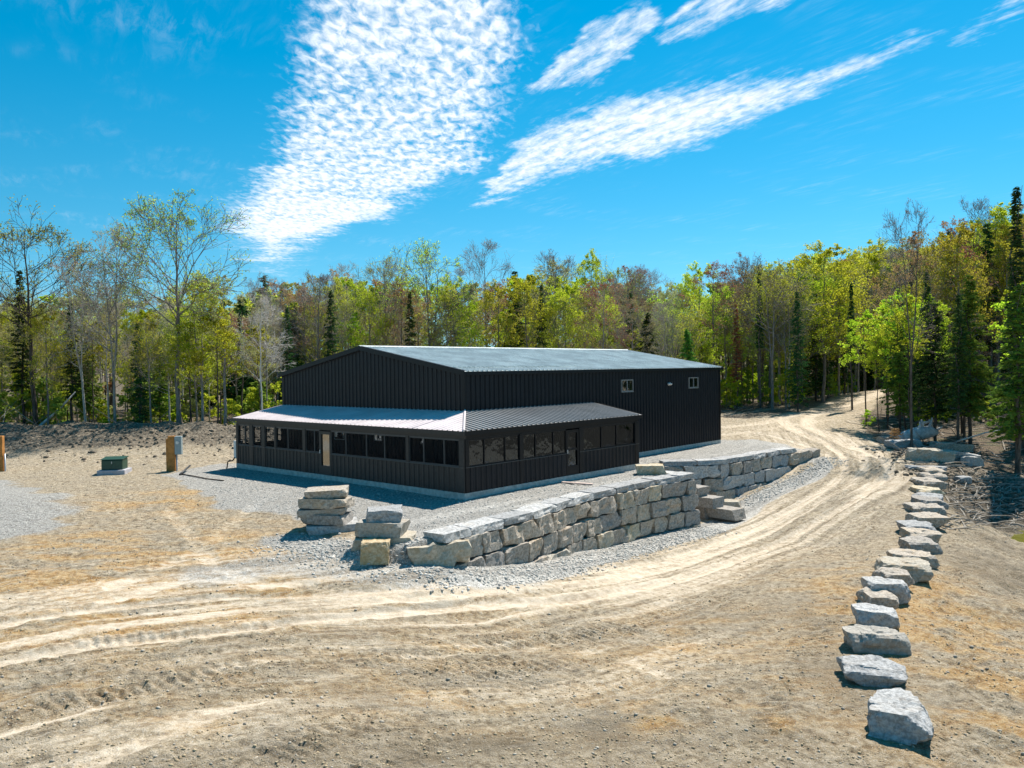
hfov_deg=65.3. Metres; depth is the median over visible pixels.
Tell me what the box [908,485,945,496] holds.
boulder
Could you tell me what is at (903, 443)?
boulder
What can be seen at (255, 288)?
bare tree
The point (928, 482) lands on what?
boulder
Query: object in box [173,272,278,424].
budding tree
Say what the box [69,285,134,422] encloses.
bare tree
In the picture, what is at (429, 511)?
gravel
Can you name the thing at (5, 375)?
budding tree
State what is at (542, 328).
spruce tree
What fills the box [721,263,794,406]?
budding tree
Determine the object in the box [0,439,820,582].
gravel pad
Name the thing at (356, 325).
young tree
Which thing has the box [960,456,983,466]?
boulder
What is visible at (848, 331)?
budding tree
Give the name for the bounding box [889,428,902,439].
understory bush
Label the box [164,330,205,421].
young tree
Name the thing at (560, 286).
leafy tree
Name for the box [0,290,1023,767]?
ground
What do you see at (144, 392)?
hemlock tree
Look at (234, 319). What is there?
budding tree
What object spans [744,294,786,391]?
budding tree
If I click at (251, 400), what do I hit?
undergrowth
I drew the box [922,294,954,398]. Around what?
young tree
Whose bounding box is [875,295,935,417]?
young tree
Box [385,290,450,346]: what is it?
budding tree
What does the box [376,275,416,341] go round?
budding tree
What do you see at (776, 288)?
leafy tree
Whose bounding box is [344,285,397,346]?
leafy tree
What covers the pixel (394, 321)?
bare tree
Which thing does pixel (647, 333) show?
fir tree
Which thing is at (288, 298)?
budding tree
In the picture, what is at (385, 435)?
window
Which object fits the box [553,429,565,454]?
window
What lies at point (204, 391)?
spruce tree
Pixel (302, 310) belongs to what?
budding tree
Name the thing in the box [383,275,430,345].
leafy tree
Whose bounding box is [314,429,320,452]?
window
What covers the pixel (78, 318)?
bare tree
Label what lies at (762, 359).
leafy tree
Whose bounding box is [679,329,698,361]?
fir tree
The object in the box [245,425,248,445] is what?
window
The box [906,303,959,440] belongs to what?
hemlock tree
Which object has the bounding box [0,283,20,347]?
bare tree
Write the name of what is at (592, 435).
window
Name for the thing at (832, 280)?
budding tree
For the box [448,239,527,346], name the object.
bare tree
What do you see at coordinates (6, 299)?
leafy tree
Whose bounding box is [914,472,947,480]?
boulder
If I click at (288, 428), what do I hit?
window
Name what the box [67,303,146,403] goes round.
budding tree
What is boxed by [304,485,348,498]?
stone slab
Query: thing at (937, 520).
boulder
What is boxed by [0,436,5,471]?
utility post
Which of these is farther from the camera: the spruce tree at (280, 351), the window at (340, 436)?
the spruce tree at (280, 351)
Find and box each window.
[238,424,244,444]
[240,426,260,443]
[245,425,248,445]
[253,425,261,446]
[265,426,273,447]
[276,427,287,449]
[288,428,302,450]
[306,429,314,451]
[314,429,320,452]
[331,431,345,455]
[334,432,344,439]
[346,432,366,457]
[366,433,384,459]
[374,435,381,440]
[384,434,405,461]
[409,436,423,463]
[423,437,443,465]
[444,438,458,466]
[469,438,484,466]
[484,436,504,464]
[504,434,518,461]
[523,432,535,458]
[535,430,553,457]
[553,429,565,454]
[584,425,601,450]
[601,424,616,447]
[616,422,634,445]
[621,379,633,392]
[688,377,698,388]
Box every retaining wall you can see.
[407,471,700,566]
[659,447,819,498]
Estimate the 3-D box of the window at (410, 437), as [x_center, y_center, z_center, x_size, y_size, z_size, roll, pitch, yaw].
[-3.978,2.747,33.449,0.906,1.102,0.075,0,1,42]
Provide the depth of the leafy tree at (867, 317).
97.56 m
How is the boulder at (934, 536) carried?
on the ground
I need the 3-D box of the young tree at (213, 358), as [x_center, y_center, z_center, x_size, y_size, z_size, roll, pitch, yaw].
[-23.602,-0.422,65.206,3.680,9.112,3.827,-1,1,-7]
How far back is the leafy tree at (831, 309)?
91.88 m
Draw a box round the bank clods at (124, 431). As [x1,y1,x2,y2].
[0,420,280,465]
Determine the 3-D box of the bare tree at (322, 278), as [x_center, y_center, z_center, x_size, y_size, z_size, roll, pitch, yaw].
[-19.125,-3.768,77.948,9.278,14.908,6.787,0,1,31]
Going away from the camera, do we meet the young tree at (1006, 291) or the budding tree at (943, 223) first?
the young tree at (1006, 291)
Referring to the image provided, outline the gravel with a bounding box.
[200,457,723,582]
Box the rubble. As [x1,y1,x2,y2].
[226,457,852,596]
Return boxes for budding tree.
[0,301,48,422]
[0,304,60,424]
[0,316,14,366]
[0,328,17,370]
[1,298,63,416]
[4,289,59,414]
[9,302,90,424]
[49,297,117,421]
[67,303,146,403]
[95,295,158,420]
[120,312,176,422]
[133,314,200,420]
[136,308,219,417]
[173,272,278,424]
[191,318,220,422]
[201,308,246,424]
[213,315,265,401]
[234,302,284,388]
[252,290,316,355]
[252,319,290,381]
[269,282,344,363]
[289,274,342,362]
[303,294,339,360]
[310,269,366,348]
[320,293,368,356]
[366,283,439,345]
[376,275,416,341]
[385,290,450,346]
[412,284,489,346]
[421,294,492,346]
[467,279,533,346]
[489,297,534,347]
[521,258,589,347]
[521,264,598,347]
[543,295,604,348]
[563,280,602,348]
[566,279,636,348]
[597,298,662,354]
[600,265,664,346]
[626,287,683,356]
[654,281,703,358]
[654,290,684,357]
[657,286,696,356]
[670,307,718,364]
[674,261,754,364]
[706,279,767,400]
[715,273,749,402]
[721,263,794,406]
[723,272,810,407]
[735,291,794,361]
[740,280,794,400]
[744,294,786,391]
[753,279,812,405]
[771,272,838,405]
[801,269,862,392]
[805,253,860,343]
[827,283,877,392]
[838,250,895,391]
[854,275,900,389]
[864,242,909,387]
[867,245,921,308]
[867,249,959,411]
[909,236,1003,334]
[915,216,999,333]
[920,246,1005,341]
[952,232,1007,362]
[967,218,1011,365]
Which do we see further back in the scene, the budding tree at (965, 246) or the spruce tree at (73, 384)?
the budding tree at (965, 246)
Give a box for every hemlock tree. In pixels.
[74,334,104,421]
[129,341,148,414]
[147,339,174,421]
[875,304,914,420]
[882,320,916,433]
[883,303,915,415]
[901,298,939,421]
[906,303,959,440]
[935,275,1001,444]
[939,294,986,441]
[981,284,1023,474]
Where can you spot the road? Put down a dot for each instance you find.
(768, 529)
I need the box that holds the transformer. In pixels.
[97,456,131,475]
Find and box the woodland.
[0,222,1023,418]
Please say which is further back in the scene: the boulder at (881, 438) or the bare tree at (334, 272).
the bare tree at (334, 272)
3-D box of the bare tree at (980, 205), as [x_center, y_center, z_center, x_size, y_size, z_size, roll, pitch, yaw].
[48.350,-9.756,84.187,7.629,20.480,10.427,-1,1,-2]
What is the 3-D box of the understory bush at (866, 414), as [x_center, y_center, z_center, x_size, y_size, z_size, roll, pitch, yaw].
[29.027,2.865,64.994,1.176,1.600,1.333,0,1,29]
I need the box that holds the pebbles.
[0,467,1023,767]
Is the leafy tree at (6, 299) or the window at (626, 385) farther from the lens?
the leafy tree at (6, 299)
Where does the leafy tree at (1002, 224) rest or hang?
on the ground
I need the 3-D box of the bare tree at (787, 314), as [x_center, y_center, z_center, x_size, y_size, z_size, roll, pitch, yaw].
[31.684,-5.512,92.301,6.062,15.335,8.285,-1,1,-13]
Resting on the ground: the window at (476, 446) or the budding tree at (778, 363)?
the budding tree at (778, 363)
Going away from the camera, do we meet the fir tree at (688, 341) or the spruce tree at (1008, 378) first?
the spruce tree at (1008, 378)
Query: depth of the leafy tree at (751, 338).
94.46 m
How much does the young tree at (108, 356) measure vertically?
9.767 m
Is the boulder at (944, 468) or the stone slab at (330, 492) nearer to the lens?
the stone slab at (330, 492)
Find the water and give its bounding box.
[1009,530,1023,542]
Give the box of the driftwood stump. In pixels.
[897,418,942,439]
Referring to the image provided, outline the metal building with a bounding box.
[226,345,722,499]
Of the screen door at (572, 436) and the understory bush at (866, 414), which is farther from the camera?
the understory bush at (866, 414)
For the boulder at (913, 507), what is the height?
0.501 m
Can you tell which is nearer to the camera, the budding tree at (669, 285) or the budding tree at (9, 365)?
the budding tree at (9, 365)
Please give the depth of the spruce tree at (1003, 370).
67.46 m
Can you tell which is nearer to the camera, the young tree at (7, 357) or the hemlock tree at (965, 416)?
the hemlock tree at (965, 416)
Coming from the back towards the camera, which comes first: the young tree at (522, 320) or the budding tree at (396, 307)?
the budding tree at (396, 307)
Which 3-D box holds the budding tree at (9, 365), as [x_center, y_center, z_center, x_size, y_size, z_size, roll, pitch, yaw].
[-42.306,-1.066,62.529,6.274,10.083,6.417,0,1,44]
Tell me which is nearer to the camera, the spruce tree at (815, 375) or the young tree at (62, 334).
the young tree at (62, 334)
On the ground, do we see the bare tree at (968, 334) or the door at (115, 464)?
the bare tree at (968, 334)
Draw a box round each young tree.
[0,338,13,379]
[50,331,83,420]
[61,320,109,421]
[90,325,119,378]
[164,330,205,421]
[168,322,209,421]
[186,306,239,423]
[201,323,243,423]
[231,325,279,409]
[333,313,367,348]
[398,312,427,345]
[488,308,525,347]
[559,293,590,347]
[622,329,651,351]
[626,290,679,353]
[679,328,712,363]
[688,322,718,363]
[714,317,751,382]
[741,318,779,407]
[805,322,843,362]
[837,309,882,425]
[856,334,895,431]
[861,308,905,428]
[872,293,943,429]
[873,289,930,405]
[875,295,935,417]
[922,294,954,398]
[988,283,1023,452]
[991,281,1023,341]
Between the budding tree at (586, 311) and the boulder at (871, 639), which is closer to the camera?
the boulder at (871, 639)
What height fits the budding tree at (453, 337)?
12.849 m
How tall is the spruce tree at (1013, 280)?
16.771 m
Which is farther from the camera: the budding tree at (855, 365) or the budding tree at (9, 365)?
the budding tree at (855, 365)
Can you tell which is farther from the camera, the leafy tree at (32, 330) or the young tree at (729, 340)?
the young tree at (729, 340)
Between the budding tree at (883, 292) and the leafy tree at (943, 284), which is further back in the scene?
the budding tree at (883, 292)
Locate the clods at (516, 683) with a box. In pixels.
[0,465,1023,767]
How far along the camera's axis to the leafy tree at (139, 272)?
62.08 m
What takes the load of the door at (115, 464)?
in the transformer
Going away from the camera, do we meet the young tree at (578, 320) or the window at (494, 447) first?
the window at (494, 447)
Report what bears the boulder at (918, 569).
on the ground
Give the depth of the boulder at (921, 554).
27.98 m
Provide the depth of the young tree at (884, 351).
61.37 m
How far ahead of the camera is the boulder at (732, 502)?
41.17 m
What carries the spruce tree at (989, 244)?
on the ground
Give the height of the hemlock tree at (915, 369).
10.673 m
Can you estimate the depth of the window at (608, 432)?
38.75 m
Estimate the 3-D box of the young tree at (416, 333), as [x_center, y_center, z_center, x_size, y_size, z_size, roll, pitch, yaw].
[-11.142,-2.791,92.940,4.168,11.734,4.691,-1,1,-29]
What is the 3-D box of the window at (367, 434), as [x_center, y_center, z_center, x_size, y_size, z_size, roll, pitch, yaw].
[-6.014,2.744,35.310,1.276,1.102,0.075,0,1,42]
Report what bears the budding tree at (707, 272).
on the ground
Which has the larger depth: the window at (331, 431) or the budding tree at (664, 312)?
the budding tree at (664, 312)
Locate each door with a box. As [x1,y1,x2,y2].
[102,461,111,469]
[112,460,121,468]
[319,431,331,474]
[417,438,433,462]
[566,429,578,474]
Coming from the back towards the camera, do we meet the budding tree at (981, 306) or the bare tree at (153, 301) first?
the budding tree at (981, 306)
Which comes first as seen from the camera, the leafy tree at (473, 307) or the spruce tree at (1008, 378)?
the spruce tree at (1008, 378)
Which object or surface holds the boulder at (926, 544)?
on the ground
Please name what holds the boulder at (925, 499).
on the ground
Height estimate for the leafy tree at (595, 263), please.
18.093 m
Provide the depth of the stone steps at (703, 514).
39.38 m
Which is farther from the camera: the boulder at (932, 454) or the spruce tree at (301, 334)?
the spruce tree at (301, 334)
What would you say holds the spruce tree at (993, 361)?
on the ground
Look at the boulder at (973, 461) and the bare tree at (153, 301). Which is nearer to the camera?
the boulder at (973, 461)
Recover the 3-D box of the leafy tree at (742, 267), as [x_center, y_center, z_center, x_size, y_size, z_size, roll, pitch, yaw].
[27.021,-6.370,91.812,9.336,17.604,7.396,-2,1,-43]
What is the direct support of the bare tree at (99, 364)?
on the ground
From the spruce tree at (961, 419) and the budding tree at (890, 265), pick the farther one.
the budding tree at (890, 265)
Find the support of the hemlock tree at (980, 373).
on the ground
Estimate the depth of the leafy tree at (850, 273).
92.89 m
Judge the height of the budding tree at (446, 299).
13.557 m
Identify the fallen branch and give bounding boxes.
[958,430,997,441]
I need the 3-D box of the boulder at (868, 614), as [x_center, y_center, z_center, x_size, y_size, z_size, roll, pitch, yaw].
[9.660,6.203,21.265,1.128,0.564,0.928,-1,1,15]
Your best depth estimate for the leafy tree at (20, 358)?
77.68 m
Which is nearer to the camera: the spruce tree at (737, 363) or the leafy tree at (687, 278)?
the spruce tree at (737, 363)
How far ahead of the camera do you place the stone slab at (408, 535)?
24.62 m
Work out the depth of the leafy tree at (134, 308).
79.19 m
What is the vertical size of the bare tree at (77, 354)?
14.507 m
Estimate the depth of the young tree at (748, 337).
85.03 m
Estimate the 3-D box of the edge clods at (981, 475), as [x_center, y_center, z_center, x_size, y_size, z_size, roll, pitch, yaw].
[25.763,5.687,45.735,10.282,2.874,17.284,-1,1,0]
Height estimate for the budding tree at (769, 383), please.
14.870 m
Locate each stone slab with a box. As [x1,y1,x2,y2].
[296,508,347,517]
[298,496,354,508]
[300,511,352,525]
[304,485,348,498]
[306,516,357,534]
[351,530,415,550]
[355,518,410,537]
[365,504,402,522]
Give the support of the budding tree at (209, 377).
on the ground
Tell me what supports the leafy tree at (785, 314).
on the ground
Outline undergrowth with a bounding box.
[0,361,1008,427]
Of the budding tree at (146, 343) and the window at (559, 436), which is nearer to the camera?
the window at (559, 436)
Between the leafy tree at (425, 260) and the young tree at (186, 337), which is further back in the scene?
the leafy tree at (425, 260)
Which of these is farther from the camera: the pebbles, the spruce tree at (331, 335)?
the spruce tree at (331, 335)
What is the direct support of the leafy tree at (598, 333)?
on the ground
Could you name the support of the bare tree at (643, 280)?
on the ground
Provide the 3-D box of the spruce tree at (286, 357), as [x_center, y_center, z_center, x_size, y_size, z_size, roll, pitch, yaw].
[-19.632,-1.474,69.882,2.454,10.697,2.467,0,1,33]
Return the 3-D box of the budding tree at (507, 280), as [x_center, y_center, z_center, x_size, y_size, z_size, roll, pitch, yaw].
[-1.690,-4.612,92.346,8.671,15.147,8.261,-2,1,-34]
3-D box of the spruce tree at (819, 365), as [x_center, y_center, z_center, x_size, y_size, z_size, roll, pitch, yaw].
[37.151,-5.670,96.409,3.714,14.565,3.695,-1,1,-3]
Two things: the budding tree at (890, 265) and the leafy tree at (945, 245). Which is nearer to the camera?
the leafy tree at (945, 245)
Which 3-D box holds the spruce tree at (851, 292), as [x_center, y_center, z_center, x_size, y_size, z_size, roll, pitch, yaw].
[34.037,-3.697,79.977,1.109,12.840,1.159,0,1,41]
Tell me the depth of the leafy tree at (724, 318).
89.79 m
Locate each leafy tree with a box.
[0,195,108,424]
[0,296,56,422]
[0,312,25,420]
[20,308,78,424]
[33,301,73,421]
[43,223,173,422]
[83,189,254,423]
[93,276,160,416]
[108,307,166,421]
[156,279,243,420]
[162,270,236,419]
[162,303,230,420]
[296,290,346,361]
[305,276,356,358]
[327,276,378,352]
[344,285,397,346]
[344,286,397,345]
[350,256,417,341]
[372,237,489,346]
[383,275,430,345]
[430,274,483,346]
[450,300,485,346]
[472,279,532,347]
[496,272,559,347]
[535,276,582,348]
[536,282,595,348]
[568,248,619,348]
[572,295,626,348]
[587,254,647,338]
[637,298,696,356]
[673,260,731,363]
[700,285,748,405]
[711,251,780,402]
[720,259,825,409]
[726,283,775,401]
[736,299,788,403]
[746,265,818,400]
[761,270,814,408]
[770,274,833,403]
[775,240,875,402]
[781,306,822,389]
[791,272,858,397]
[795,278,862,397]
[796,250,858,346]
[805,260,870,395]
[837,250,905,390]
[843,275,877,389]
[849,248,894,382]
[853,237,905,352]
[883,246,965,351]
[908,237,966,384]
[919,222,997,342]
[920,246,993,388]
[942,235,1005,321]
[955,202,1023,387]
[972,241,1023,382]
[973,248,1004,374]
[976,214,1023,325]
[989,214,1023,238]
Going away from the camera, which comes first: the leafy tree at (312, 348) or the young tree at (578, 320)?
the leafy tree at (312, 348)
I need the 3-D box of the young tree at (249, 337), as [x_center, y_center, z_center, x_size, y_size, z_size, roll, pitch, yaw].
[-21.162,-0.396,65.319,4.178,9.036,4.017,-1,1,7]
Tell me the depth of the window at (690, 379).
50.28 m
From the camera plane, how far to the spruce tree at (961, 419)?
60.28 m
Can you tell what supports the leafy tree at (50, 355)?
on the ground
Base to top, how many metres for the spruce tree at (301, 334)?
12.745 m
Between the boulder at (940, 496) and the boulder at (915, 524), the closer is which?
the boulder at (915, 524)
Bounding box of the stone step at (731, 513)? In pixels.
[706,505,745,520]
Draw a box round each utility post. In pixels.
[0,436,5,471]
[166,436,182,471]
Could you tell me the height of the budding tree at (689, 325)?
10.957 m
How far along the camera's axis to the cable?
39.64 m
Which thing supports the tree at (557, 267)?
on the ground
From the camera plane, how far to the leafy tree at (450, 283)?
84.82 m
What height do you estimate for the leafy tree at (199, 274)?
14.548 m
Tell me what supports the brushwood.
on the ground
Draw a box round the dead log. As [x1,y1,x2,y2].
[39,392,75,425]
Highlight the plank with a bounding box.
[561,481,592,484]
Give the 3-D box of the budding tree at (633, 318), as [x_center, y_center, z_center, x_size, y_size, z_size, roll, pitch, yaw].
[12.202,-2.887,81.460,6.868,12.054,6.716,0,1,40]
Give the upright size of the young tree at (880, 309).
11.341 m
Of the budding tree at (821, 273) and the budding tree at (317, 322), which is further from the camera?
the budding tree at (821, 273)
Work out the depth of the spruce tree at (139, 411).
62.94 m
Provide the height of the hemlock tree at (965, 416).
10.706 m
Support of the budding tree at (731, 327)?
on the ground
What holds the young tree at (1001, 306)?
on the ground
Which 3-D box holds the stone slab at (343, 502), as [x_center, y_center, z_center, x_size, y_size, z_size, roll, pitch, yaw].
[-6.487,4.119,27.872,1.752,0.385,1.256,1,-1,4]
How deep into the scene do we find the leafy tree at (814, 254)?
112.44 m
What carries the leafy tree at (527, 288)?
on the ground
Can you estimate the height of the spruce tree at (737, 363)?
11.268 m
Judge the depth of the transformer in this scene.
42.57 m
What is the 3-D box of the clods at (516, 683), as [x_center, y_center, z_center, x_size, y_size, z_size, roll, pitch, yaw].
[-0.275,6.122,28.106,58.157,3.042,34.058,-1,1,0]
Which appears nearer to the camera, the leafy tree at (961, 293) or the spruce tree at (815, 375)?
the leafy tree at (961, 293)
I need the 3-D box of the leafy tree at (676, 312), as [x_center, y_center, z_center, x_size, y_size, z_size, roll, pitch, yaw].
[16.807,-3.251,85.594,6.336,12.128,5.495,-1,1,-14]
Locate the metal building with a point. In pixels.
(464, 423)
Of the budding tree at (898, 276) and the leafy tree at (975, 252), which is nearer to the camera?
the budding tree at (898, 276)
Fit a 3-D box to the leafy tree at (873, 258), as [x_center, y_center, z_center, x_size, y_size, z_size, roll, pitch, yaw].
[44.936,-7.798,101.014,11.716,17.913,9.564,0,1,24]
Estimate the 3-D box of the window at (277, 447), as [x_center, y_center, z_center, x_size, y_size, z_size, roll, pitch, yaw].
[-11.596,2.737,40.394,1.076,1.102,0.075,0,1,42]
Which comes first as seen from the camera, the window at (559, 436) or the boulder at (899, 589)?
the boulder at (899, 589)
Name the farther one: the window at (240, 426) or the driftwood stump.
the driftwood stump
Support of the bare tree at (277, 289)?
on the ground
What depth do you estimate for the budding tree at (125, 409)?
73.11 m
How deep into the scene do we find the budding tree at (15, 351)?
66.38 m
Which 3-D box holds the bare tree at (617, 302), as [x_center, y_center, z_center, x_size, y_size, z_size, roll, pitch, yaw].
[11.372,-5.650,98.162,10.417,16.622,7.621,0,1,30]
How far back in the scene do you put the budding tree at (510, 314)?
94.17 m
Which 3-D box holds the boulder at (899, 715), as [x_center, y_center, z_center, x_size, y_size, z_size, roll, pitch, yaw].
[7.313,6.269,15.049,1.126,0.613,1.448,0,1,28]
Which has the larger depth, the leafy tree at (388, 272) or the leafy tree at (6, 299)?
the leafy tree at (388, 272)
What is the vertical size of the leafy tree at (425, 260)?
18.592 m
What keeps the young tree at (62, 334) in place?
on the ground
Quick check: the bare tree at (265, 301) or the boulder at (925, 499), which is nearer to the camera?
the boulder at (925, 499)
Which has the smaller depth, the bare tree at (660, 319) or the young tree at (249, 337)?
the young tree at (249, 337)
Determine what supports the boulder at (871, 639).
on the ground
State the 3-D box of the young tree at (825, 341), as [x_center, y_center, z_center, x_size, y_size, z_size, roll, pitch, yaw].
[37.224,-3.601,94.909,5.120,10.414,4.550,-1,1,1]
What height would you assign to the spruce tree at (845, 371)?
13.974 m
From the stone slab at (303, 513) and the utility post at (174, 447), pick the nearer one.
the stone slab at (303, 513)
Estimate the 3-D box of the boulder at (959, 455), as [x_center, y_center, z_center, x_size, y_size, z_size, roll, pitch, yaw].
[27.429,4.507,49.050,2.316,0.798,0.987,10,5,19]
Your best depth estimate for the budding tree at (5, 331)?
66.15 m
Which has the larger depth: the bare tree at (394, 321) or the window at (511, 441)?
the bare tree at (394, 321)
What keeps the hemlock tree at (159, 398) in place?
on the ground
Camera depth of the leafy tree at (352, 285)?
93.75 m
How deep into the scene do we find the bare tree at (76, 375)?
76.78 m
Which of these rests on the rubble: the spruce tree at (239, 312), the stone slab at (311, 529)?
the stone slab at (311, 529)
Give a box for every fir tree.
[635,312,659,353]
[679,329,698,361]
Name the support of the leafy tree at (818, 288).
on the ground
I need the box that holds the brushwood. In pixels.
[0,390,1023,529]
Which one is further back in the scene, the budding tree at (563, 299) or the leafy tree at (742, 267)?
the leafy tree at (742, 267)
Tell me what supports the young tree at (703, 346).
on the ground
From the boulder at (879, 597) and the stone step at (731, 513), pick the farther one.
the stone step at (731, 513)
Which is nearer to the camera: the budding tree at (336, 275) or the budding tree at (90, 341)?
the budding tree at (90, 341)
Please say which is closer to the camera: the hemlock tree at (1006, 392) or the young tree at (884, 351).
the hemlock tree at (1006, 392)
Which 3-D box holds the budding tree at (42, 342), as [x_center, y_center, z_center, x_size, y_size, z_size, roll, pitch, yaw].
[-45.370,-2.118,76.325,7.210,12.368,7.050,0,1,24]
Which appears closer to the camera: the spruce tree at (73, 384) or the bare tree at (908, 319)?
the bare tree at (908, 319)
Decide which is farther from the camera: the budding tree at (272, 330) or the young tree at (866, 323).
the budding tree at (272, 330)
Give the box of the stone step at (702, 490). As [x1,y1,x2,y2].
[696,484,709,496]
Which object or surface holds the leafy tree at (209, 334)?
on the ground
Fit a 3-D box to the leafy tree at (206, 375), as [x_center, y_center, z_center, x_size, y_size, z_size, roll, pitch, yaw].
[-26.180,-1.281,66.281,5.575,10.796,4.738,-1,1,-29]
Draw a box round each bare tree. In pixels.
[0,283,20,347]
[37,254,113,421]
[41,324,98,421]
[55,281,130,419]
[56,303,111,418]
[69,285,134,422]
[119,295,180,418]
[149,281,197,421]
[224,293,295,409]
[240,273,277,348]
[244,297,291,404]
[248,278,297,400]
[275,271,361,360]
[279,276,354,361]
[323,261,367,348]
[374,287,426,345]
[434,268,488,343]
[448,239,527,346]
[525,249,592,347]
[579,270,640,348]
[609,266,666,350]
[613,265,684,350]
[639,299,697,358]
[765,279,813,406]
[775,276,811,383]
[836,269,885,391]
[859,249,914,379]
[870,198,948,447]
[925,196,1008,380]
[935,310,990,373]
[986,309,1010,405]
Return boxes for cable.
[181,474,223,480]
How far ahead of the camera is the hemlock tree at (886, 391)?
68.45 m
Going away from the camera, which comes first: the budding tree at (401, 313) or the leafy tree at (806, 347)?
the budding tree at (401, 313)
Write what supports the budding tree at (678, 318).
on the ground
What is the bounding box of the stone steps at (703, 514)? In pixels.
[695,507,711,518]
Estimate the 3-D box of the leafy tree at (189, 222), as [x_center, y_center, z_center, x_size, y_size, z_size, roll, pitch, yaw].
[-26.174,-5.503,62.526,13.736,19.083,10.881,0,1,29]
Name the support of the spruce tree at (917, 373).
on the ground
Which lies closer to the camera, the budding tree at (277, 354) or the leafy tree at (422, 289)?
the budding tree at (277, 354)
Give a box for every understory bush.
[860,409,875,427]
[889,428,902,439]
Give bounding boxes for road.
[0,389,915,678]
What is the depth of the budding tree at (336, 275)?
97.24 m
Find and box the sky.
[0,0,1023,349]
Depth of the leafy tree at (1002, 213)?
81.01 m
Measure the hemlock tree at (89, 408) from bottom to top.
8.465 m
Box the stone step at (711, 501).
[697,495,723,508]
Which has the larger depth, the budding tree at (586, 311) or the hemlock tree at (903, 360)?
the budding tree at (586, 311)
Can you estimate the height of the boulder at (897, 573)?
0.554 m
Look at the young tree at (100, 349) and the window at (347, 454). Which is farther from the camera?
the young tree at (100, 349)
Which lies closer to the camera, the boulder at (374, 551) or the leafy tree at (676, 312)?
the boulder at (374, 551)
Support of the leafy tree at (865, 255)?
on the ground
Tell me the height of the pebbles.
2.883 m
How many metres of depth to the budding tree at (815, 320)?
84.99 m
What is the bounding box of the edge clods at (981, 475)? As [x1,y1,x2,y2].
[861,447,1023,520]
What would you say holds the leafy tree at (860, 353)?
on the ground
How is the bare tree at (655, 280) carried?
on the ground
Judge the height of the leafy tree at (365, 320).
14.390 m
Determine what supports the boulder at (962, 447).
on the ground
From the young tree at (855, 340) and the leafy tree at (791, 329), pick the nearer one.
the young tree at (855, 340)
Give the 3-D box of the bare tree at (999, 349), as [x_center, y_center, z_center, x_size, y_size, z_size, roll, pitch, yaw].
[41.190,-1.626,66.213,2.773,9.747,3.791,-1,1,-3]
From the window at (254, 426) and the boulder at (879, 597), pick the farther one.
the window at (254, 426)
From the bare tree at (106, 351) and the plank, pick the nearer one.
the plank
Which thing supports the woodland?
on the ground
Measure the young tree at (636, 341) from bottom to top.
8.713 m
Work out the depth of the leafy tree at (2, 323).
66.61 m
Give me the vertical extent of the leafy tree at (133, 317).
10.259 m
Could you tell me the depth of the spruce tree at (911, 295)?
79.14 m
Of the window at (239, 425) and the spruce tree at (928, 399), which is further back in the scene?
the spruce tree at (928, 399)
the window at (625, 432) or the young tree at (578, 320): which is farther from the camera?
the young tree at (578, 320)
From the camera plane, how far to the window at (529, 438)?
34.43 m
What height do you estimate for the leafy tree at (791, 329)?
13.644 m
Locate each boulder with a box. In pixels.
[360,538,390,564]
[635,463,665,474]
[724,499,740,507]
[836,654,907,687]
[842,624,911,655]
[851,603,899,628]
[856,586,898,609]
[861,576,910,603]
[866,688,933,745]
[872,567,914,586]
[874,556,933,582]
[876,436,896,442]
[884,439,922,447]
[886,548,939,568]
[896,520,936,530]
[898,536,942,553]
[899,527,942,542]
[902,502,946,515]
[904,447,955,462]
[904,465,947,470]
[905,511,949,528]
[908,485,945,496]
[909,477,947,488]
[910,495,948,509]
[912,492,943,500]
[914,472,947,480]
[917,466,946,473]
[929,441,973,452]
[943,449,980,461]
[953,475,971,483]
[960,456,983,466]
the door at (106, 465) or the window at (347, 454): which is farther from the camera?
the door at (106, 465)
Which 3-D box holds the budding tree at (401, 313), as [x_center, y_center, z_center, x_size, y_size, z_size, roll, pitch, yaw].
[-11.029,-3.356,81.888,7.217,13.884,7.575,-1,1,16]
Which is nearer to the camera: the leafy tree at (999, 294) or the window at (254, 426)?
the window at (254, 426)
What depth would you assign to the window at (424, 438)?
32.86 m
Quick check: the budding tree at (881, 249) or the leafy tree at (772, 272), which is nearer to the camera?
the leafy tree at (772, 272)
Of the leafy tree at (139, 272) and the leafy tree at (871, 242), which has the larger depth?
the leafy tree at (871, 242)
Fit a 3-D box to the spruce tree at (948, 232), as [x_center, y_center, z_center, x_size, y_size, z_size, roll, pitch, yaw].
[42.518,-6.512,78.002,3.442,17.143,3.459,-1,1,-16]
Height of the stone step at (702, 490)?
0.520 m
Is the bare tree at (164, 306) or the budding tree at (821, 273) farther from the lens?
the budding tree at (821, 273)
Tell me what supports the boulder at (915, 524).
on the ground
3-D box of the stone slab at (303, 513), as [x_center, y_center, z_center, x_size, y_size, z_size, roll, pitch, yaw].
[-6.589,4.400,27.887,1.696,0.282,1.161,-2,3,-4]
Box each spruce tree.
[5,269,38,423]
[57,304,87,420]
[124,323,156,422]
[190,320,213,418]
[235,310,244,414]
[272,290,284,402]
[275,307,296,401]
[298,301,311,362]
[321,290,340,356]
[403,292,416,345]
[504,270,528,347]
[534,283,549,347]
[624,293,637,350]
[729,304,742,408]
[754,270,765,407]
[782,291,810,411]
[800,276,833,400]
[803,291,834,395]
[831,282,860,393]
[846,283,856,409]
[877,319,893,417]
[905,258,921,402]
[906,309,928,424]
[909,271,943,425]
[935,230,957,398]
[943,293,973,443]
[952,318,973,433]
[972,223,1002,394]
[981,227,1003,372]
[993,257,1008,380]
[999,271,1012,399]
[1001,186,1023,469]
[1001,320,1023,408]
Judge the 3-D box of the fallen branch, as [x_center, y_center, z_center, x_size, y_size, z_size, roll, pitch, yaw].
[30.734,3.278,51.840,3.515,1.023,0.632,-1,1,16]

